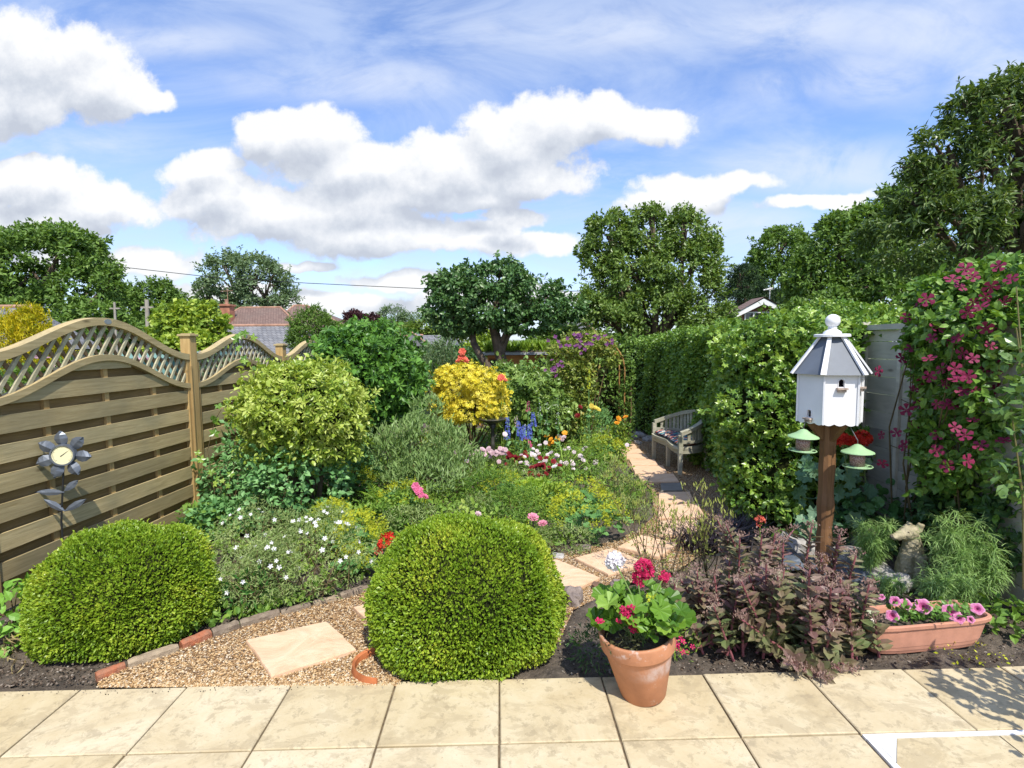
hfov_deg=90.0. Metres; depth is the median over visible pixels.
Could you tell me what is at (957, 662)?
weed
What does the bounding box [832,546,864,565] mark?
rock
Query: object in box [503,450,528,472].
dark dianthus
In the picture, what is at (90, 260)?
broadleaf tree
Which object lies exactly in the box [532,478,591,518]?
border plant
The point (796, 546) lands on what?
rock
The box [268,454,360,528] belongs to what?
mint clump
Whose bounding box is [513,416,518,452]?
foxglove
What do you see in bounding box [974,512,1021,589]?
cosmos
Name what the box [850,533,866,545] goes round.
rock
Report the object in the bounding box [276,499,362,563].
campion
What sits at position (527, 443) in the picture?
foxglove
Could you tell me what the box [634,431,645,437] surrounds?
rock
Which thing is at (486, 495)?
border plant
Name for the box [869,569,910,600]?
cosmos
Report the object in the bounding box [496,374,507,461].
rose
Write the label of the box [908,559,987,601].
cosmos
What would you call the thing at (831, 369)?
dovecote
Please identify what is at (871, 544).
cosmos
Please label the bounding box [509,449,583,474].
border plant
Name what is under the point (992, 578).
cosmos
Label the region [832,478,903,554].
nasturtium leaves
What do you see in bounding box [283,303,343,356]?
willow bush
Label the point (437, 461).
willow shrub
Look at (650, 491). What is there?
border plant
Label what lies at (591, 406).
achillea
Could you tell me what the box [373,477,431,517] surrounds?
ladys mantle
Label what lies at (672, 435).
seat cushion
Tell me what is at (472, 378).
yellow shrub
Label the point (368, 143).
sky
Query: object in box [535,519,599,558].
border plant
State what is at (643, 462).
stepping stone
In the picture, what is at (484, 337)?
shrub
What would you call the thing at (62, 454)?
flower thermometer
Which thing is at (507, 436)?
delphinium
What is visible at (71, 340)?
slate roofed house
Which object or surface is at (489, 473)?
border plant
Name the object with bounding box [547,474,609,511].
ladys mantle
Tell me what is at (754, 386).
ivy hedge
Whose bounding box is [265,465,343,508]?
mint clump
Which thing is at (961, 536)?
cosmos
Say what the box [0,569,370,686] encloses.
soil chips
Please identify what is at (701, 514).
aquilegia
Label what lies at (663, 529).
aquilegia
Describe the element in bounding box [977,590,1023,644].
weed
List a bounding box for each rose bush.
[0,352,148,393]
[981,287,1023,588]
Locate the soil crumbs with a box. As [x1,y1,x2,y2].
[20,668,1005,695]
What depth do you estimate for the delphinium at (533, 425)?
7.36 m
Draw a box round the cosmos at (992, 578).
[908,525,1015,607]
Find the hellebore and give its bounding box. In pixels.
[217,564,276,615]
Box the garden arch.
[553,335,624,438]
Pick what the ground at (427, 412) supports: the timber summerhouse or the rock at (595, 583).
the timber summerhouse
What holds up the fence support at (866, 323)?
on the soil bed
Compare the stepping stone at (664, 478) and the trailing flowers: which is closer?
the trailing flowers
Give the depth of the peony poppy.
4.11 m
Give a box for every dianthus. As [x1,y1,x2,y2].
[466,460,556,475]
[503,432,628,475]
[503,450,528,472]
[528,455,561,478]
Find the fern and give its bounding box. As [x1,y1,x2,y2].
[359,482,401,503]
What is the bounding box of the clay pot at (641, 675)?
[598,613,675,706]
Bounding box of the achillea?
[588,403,601,443]
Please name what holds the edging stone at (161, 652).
on the gravel path
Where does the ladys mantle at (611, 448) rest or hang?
on the soil bed
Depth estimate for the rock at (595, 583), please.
3.45 m
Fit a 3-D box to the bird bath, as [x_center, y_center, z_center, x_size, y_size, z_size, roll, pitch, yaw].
[-0.274,0.852,7.288,0.390,0.731,0.390,-1,4,0]
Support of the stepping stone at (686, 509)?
on the gravel path
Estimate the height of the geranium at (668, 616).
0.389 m
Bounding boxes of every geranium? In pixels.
[373,531,394,554]
[586,550,696,646]
[754,515,765,537]
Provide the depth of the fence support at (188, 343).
5.05 m
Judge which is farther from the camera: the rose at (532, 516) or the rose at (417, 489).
the rose at (417, 489)
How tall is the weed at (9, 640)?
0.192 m
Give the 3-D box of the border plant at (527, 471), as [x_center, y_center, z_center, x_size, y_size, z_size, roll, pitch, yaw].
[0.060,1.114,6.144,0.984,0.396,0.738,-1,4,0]
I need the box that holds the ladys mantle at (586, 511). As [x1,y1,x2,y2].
[546,485,633,542]
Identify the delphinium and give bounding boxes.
[504,417,510,464]
[516,421,522,454]
[519,425,526,465]
[526,424,532,468]
[530,412,537,447]
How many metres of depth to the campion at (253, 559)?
3.23 m
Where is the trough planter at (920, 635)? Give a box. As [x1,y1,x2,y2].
[855,600,991,653]
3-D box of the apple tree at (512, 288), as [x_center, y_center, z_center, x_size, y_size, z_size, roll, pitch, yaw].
[-0.220,-1.117,13.150,4.531,4.513,2.382,-1,4,0]
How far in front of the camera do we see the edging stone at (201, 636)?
2.82 m
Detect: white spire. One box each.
[537,406,542,451]
[544,407,549,451]
[554,412,562,451]
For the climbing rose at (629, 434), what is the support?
attached to the garden arch
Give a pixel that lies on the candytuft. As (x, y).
(585, 632)
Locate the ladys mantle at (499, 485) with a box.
[480,468,528,501]
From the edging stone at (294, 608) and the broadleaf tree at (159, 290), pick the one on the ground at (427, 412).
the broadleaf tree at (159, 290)
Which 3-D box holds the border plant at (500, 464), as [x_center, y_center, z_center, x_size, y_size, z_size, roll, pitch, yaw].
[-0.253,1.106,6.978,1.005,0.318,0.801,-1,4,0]
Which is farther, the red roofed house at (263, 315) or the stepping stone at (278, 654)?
the red roofed house at (263, 315)
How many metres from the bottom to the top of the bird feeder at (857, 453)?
0.289 m
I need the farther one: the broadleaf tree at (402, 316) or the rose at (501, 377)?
the broadleaf tree at (402, 316)
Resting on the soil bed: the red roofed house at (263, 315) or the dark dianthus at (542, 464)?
the dark dianthus at (542, 464)
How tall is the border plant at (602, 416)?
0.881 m
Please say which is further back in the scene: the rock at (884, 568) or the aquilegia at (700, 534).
the rock at (884, 568)
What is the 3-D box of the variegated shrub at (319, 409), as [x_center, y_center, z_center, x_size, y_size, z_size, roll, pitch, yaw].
[-2.003,0.540,4.959,1.444,1.692,1.332,-5,6,-42]
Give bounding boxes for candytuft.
[564,619,612,676]
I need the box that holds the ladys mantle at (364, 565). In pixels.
[330,536,377,578]
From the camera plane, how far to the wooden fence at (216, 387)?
5.51 m
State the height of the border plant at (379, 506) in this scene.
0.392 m
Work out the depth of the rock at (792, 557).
3.83 m
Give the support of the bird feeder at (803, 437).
hanging from the dovecote
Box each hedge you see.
[626,317,768,480]
[696,302,901,527]
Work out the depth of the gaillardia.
7.94 m
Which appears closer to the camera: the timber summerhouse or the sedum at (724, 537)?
the sedum at (724, 537)
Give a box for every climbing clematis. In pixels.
[540,328,623,447]
[875,249,1023,599]
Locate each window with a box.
[489,358,495,366]
[744,312,769,319]
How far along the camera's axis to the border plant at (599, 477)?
6.01 m
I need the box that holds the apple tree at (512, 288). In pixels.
[414,250,591,368]
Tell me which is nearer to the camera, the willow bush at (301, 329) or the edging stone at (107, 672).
the edging stone at (107, 672)
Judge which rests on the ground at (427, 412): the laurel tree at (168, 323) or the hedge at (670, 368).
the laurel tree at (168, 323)
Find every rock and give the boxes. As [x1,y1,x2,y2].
[553,552,563,558]
[564,585,582,610]
[575,544,590,551]
[592,581,601,587]
[610,579,619,586]
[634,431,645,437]
[642,435,651,440]
[779,531,814,554]
[781,553,811,570]
[809,557,869,585]
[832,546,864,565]
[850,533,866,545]
[863,560,894,581]
[875,572,913,594]
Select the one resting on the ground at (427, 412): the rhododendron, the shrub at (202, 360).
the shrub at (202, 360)
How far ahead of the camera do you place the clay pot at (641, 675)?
2.25 m
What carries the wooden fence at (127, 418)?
on the soil bed
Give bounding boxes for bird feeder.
[787,423,819,453]
[840,427,874,469]
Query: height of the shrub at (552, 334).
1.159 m
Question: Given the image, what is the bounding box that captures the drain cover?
[862,730,1023,767]
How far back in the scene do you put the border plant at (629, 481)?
5.72 m
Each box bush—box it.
[14,517,222,664]
[359,509,570,683]
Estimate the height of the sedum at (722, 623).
0.651 m
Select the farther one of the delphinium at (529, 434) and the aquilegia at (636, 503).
the delphinium at (529, 434)
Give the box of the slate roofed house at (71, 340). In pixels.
[0,304,99,391]
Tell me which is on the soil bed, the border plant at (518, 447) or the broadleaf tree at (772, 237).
the border plant at (518, 447)
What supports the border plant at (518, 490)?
on the soil bed
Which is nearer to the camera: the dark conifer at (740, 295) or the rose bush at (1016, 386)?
the rose bush at (1016, 386)
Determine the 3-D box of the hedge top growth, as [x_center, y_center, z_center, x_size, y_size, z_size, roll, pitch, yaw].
[3.403,-0.658,5.298,0.861,0.552,1.490,-4,6,-40]
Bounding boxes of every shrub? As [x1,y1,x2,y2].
[180,343,267,379]
[221,353,382,520]
[306,314,437,475]
[363,391,488,504]
[413,342,481,375]
[425,359,513,463]
[457,329,490,359]
[521,322,579,343]
[523,327,641,426]
[896,483,1021,577]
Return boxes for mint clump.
[177,493,258,539]
[191,437,276,520]
[213,413,269,501]
[227,434,326,537]
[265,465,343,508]
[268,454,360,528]
[313,432,384,506]
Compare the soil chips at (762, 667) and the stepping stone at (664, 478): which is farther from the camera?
the stepping stone at (664, 478)
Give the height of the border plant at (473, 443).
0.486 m
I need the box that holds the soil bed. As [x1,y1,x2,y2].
[0,423,1023,691]
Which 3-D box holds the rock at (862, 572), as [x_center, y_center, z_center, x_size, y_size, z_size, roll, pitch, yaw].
[2.348,1.345,3.690,0.399,0.095,0.380,-1,4,0]
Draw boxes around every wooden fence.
[0,318,196,617]
[197,334,282,499]
[286,340,316,360]
[858,317,1023,609]
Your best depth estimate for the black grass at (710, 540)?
4.12 m
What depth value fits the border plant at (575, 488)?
5.52 m
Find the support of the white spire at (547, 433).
on the soil bed
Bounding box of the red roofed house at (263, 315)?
[219,289,343,332]
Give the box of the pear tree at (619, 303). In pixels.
[566,200,739,350]
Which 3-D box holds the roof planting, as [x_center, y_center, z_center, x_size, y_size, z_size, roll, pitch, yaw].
[0.311,-1.213,16.039,2.634,0.422,2.859,-1,4,0]
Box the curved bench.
[652,410,709,474]
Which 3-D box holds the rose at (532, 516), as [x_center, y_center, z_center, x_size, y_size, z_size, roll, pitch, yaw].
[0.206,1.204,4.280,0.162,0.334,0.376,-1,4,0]
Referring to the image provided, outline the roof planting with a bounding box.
[482,339,557,352]
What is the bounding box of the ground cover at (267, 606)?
[170,423,645,635]
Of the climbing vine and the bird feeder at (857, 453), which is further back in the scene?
the climbing vine
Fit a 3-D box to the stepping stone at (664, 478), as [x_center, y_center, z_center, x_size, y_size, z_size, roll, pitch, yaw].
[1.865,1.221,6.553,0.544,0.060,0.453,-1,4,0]
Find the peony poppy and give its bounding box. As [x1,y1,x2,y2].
[791,429,878,546]
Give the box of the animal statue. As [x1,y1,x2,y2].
[890,521,929,590]
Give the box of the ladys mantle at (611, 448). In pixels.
[591,434,627,462]
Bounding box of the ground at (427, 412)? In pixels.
[98,345,904,423]
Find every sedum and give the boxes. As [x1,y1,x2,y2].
[662,562,733,640]
[684,526,784,661]
[710,514,801,588]
[731,519,846,662]
[780,643,863,684]
[794,525,892,667]
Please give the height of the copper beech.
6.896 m
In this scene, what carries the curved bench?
on the gravel path
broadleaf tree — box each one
[0,217,144,351]
[98,274,194,352]
[189,244,304,309]
[375,302,422,326]
[396,315,487,343]
[735,221,819,303]
[776,169,958,319]
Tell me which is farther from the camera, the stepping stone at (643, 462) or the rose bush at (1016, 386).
the stepping stone at (643, 462)
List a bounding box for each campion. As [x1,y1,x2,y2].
[201,494,310,570]
[211,529,307,619]
[224,508,385,606]
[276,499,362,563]
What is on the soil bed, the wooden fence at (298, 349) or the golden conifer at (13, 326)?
the wooden fence at (298, 349)
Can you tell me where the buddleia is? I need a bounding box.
[418,334,458,440]
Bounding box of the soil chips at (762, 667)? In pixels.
[558,547,1023,674]
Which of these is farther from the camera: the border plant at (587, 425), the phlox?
the border plant at (587, 425)
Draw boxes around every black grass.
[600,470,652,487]
[645,503,771,558]
[673,505,774,544]
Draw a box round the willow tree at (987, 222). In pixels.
[831,60,1023,292]
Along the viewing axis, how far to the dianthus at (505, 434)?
6.64 m
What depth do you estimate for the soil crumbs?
2.45 m
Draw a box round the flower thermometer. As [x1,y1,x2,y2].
[35,431,91,542]
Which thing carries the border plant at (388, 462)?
on the soil bed
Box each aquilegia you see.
[595,452,644,510]
[610,489,681,572]
[623,497,692,586]
[655,478,736,582]
[687,510,730,591]
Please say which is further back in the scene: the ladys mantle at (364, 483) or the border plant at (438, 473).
the border plant at (438, 473)
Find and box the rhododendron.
[480,351,583,453]
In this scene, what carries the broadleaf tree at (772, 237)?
on the ground at (427, 412)
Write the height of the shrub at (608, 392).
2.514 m
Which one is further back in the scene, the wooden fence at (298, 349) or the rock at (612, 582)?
the wooden fence at (298, 349)
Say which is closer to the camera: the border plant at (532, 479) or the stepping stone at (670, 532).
the stepping stone at (670, 532)
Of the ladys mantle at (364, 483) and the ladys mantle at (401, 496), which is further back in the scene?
the ladys mantle at (364, 483)
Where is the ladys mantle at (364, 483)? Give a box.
[328,462,379,504]
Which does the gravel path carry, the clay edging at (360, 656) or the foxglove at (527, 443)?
the clay edging at (360, 656)
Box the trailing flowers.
[595,604,649,658]
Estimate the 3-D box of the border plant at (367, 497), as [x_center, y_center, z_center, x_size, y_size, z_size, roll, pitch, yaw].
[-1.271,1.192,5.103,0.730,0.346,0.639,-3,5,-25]
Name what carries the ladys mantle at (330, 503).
on the soil bed
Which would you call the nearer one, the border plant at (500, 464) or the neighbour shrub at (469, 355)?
the border plant at (500, 464)
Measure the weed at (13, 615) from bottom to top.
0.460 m
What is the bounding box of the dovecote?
[790,314,872,565]
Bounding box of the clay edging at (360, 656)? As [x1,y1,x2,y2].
[351,647,377,683]
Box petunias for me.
[878,592,985,625]
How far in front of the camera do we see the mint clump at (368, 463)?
5.59 m
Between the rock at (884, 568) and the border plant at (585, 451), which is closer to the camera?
the rock at (884, 568)
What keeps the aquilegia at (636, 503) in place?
on the soil bed
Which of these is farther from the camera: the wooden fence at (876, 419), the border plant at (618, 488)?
the border plant at (618, 488)
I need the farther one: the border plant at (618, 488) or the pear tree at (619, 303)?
the pear tree at (619, 303)
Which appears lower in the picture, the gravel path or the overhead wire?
the gravel path
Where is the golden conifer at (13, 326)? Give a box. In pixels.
[0,300,79,393]
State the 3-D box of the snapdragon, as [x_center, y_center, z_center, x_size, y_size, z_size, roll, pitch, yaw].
[0.888,1.344,2.658,0.222,0.180,0.180,-1,4,0]
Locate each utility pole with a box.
[109,302,119,352]
[140,299,153,326]
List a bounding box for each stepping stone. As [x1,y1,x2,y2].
[246,621,355,677]
[353,605,367,622]
[548,559,599,587]
[575,548,638,577]
[618,535,676,558]
[620,448,642,453]
[623,453,648,458]
[629,459,657,465]
[631,466,666,475]
[637,474,678,483]
[658,504,703,519]
[659,492,693,504]
[659,520,700,536]
[661,483,682,491]
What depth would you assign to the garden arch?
8.93 m
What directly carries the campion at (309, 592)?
on the soil bed
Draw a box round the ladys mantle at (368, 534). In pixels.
[328,505,392,556]
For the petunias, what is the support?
in the trough planter at (920, 635)
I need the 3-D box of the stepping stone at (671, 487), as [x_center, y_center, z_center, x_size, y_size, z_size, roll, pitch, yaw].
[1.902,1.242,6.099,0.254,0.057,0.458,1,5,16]
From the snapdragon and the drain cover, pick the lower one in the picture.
the drain cover
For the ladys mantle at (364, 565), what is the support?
on the soil bed
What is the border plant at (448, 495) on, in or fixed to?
on the soil bed
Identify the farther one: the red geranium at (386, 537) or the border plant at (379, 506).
the border plant at (379, 506)
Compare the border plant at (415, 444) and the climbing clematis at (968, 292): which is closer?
the climbing clematis at (968, 292)
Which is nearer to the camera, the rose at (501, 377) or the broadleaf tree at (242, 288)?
the rose at (501, 377)
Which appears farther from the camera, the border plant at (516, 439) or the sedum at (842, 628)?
the border plant at (516, 439)
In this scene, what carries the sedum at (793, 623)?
on the soil bed
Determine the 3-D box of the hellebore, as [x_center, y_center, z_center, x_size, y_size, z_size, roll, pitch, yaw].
[-1.673,1.294,3.236,0.388,0.350,0.322,-1,4,0]
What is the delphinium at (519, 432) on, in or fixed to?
on the soil bed
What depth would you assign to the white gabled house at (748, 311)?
21.80 m
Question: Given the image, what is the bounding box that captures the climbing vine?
[194,329,260,495]
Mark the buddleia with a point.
(436, 345)
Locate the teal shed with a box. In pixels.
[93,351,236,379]
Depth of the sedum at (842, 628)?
2.60 m
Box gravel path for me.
[99,435,737,687]
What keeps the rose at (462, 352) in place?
on the soil bed
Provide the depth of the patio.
2.20 m
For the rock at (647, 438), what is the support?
on the soil bed
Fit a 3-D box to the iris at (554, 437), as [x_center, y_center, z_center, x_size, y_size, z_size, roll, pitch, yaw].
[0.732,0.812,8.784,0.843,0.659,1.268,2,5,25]
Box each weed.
[0,572,28,657]
[0,630,39,673]
[929,642,1010,669]
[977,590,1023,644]
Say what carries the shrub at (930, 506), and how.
on the soil bed
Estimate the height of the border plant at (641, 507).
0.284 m
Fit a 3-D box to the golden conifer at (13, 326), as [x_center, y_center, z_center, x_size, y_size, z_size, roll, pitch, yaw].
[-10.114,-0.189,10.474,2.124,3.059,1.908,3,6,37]
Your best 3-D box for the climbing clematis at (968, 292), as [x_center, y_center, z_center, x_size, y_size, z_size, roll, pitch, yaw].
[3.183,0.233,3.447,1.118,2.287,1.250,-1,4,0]
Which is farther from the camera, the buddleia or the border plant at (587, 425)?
the border plant at (587, 425)
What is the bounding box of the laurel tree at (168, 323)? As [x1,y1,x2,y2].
[134,297,233,351]
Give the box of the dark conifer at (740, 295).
[704,262,784,320]
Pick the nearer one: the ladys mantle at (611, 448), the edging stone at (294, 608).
the edging stone at (294, 608)
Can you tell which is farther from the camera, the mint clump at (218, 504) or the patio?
the mint clump at (218, 504)
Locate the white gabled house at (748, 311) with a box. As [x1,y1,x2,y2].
[735,287,779,321]
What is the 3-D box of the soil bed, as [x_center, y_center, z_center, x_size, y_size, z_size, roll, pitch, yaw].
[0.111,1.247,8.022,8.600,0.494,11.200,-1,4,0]
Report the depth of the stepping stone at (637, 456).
7.97 m
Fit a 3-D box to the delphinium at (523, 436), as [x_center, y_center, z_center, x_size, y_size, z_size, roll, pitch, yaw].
[0.156,0.889,6.985,0.125,0.680,0.140,-1,4,0]
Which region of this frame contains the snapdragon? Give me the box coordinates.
[674,628,701,661]
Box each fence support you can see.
[177,333,204,502]
[273,344,287,361]
[855,322,870,431]
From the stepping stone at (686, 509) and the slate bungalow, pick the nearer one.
the stepping stone at (686, 509)
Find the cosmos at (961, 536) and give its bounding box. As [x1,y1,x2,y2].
[921,507,1003,599]
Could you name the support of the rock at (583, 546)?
on the soil bed
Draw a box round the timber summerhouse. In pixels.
[482,352,566,367]
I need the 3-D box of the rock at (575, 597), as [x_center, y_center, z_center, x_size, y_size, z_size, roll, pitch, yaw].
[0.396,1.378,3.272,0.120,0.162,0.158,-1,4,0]
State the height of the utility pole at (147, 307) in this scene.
4.428 m
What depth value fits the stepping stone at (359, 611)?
3.13 m
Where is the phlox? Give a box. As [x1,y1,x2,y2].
[454,443,522,485]
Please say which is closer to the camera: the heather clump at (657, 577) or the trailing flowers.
the trailing flowers
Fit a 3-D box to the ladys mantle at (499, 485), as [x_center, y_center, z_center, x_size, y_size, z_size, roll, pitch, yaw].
[-0.084,1.103,5.533,0.574,0.397,0.366,-1,4,0]
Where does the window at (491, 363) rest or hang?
in the timber summerhouse
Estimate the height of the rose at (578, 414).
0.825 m
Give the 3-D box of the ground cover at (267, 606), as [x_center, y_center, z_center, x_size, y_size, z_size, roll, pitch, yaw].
[-1.070,1.107,6.883,5.748,0.611,8.163,-1,4,0]
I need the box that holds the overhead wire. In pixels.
[118,266,695,291]
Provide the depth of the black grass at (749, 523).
4.44 m
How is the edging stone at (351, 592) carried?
on the gravel path
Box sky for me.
[0,0,1023,344]
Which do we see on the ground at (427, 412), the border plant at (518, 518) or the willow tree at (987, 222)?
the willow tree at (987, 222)
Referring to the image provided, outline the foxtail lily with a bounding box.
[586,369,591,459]
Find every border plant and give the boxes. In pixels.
[336,497,410,537]
[350,486,423,521]
[363,438,421,488]
[369,501,439,533]
[395,428,441,466]
[407,492,479,520]
[408,417,469,458]
[412,448,461,489]
[426,464,487,495]
[432,434,486,452]
[445,464,534,516]
[445,488,507,518]
[463,455,526,471]
[466,485,507,504]
[481,480,550,526]
[482,461,556,483]
[486,437,547,462]
[495,435,547,451]
[503,500,572,541]
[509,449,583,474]
[513,475,560,504]
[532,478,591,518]
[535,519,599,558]
[540,433,608,483]
[543,401,599,437]
[549,480,600,504]
[564,402,619,444]
[575,427,631,462]
[591,456,634,491]
[599,482,637,516]
[602,423,627,448]
[608,473,646,496]
[619,494,653,524]
[627,476,656,504]
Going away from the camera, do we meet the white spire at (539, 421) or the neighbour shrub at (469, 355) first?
the white spire at (539, 421)
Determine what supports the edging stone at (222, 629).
on the gravel path
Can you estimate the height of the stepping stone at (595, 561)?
0.061 m
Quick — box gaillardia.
[544,430,567,455]
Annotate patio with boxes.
[0,666,1023,767]
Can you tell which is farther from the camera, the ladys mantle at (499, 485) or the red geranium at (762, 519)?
the ladys mantle at (499, 485)
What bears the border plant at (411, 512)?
on the soil bed
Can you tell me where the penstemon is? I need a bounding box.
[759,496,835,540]
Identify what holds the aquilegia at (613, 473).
on the soil bed
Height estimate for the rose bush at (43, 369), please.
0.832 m
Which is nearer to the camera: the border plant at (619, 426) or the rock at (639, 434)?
the border plant at (619, 426)
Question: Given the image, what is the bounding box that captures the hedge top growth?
[786,295,916,341]
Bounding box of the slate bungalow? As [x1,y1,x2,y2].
[199,324,311,363]
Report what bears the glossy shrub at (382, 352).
on the soil bed
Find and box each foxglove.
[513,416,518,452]
[524,401,531,450]
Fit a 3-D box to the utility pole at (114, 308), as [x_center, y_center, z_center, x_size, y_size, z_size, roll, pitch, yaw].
[-19.970,-1.601,25.940,0.500,5.049,0.135,-1,4,0]
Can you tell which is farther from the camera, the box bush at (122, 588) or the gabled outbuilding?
the gabled outbuilding
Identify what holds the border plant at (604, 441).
on the soil bed
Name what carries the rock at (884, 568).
on the soil bed
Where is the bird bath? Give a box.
[479,417,504,466]
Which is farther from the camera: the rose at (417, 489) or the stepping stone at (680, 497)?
the stepping stone at (680, 497)
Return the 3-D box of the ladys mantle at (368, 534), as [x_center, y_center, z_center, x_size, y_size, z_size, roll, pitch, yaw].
[-1.158,1.167,3.982,0.527,0.437,0.366,-1,4,0]
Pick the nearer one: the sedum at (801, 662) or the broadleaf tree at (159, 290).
the sedum at (801, 662)
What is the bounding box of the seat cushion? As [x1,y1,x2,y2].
[655,430,696,444]
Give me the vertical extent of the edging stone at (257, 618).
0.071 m
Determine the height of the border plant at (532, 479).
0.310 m
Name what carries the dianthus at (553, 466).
on the soil bed
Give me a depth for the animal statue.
3.46 m
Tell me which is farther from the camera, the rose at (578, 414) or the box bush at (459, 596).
the rose at (578, 414)
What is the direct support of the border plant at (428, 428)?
on the soil bed
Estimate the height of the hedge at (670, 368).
2.366 m
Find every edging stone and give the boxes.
[95,662,125,682]
[127,644,178,667]
[179,629,211,648]
[211,620,239,636]
[239,609,279,627]
[280,602,310,614]
[312,595,338,605]
[338,585,367,598]
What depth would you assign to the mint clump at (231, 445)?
5.51 m
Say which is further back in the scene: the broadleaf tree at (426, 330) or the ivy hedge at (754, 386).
the broadleaf tree at (426, 330)
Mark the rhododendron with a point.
(540, 388)
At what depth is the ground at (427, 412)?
18.43 m
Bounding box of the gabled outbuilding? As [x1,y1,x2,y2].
[404,332,458,398]
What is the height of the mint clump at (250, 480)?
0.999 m
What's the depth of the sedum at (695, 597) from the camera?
2.80 m
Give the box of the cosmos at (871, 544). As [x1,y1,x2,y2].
[850,516,902,573]
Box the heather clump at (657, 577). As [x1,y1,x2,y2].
[641,557,713,594]
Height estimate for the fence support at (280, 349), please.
1.855 m
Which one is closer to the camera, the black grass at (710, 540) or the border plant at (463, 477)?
the black grass at (710, 540)
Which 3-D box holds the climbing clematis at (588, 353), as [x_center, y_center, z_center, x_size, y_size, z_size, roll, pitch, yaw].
[1.219,0.117,8.827,1.469,2.167,1.067,-1,4,0]
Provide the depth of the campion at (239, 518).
3.98 m
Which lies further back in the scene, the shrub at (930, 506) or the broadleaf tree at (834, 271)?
the broadleaf tree at (834, 271)
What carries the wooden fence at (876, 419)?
on the soil bed
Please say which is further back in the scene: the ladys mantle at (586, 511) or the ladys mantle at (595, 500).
the ladys mantle at (595, 500)
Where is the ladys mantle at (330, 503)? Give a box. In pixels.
[311,496,360,547]
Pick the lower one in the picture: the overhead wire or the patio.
the patio
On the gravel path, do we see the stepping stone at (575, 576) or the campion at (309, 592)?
the stepping stone at (575, 576)
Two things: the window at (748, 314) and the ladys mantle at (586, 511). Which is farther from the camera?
the window at (748, 314)
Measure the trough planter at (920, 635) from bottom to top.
0.165 m
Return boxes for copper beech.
[342,308,380,322]
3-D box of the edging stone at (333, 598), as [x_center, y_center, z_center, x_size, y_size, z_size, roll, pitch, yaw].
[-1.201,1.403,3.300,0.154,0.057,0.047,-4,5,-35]
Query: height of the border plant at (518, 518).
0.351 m
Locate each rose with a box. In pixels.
[411,482,428,521]
[455,348,468,434]
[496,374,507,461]
[528,512,546,533]
[575,405,584,448]
[609,355,636,446]
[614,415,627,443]
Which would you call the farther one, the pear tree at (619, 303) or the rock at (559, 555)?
the pear tree at (619, 303)
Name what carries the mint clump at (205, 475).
on the soil bed
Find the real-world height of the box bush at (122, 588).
0.816 m
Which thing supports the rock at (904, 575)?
on the soil bed
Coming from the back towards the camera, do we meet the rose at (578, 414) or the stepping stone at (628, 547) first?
the rose at (578, 414)
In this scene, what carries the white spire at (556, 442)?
on the soil bed

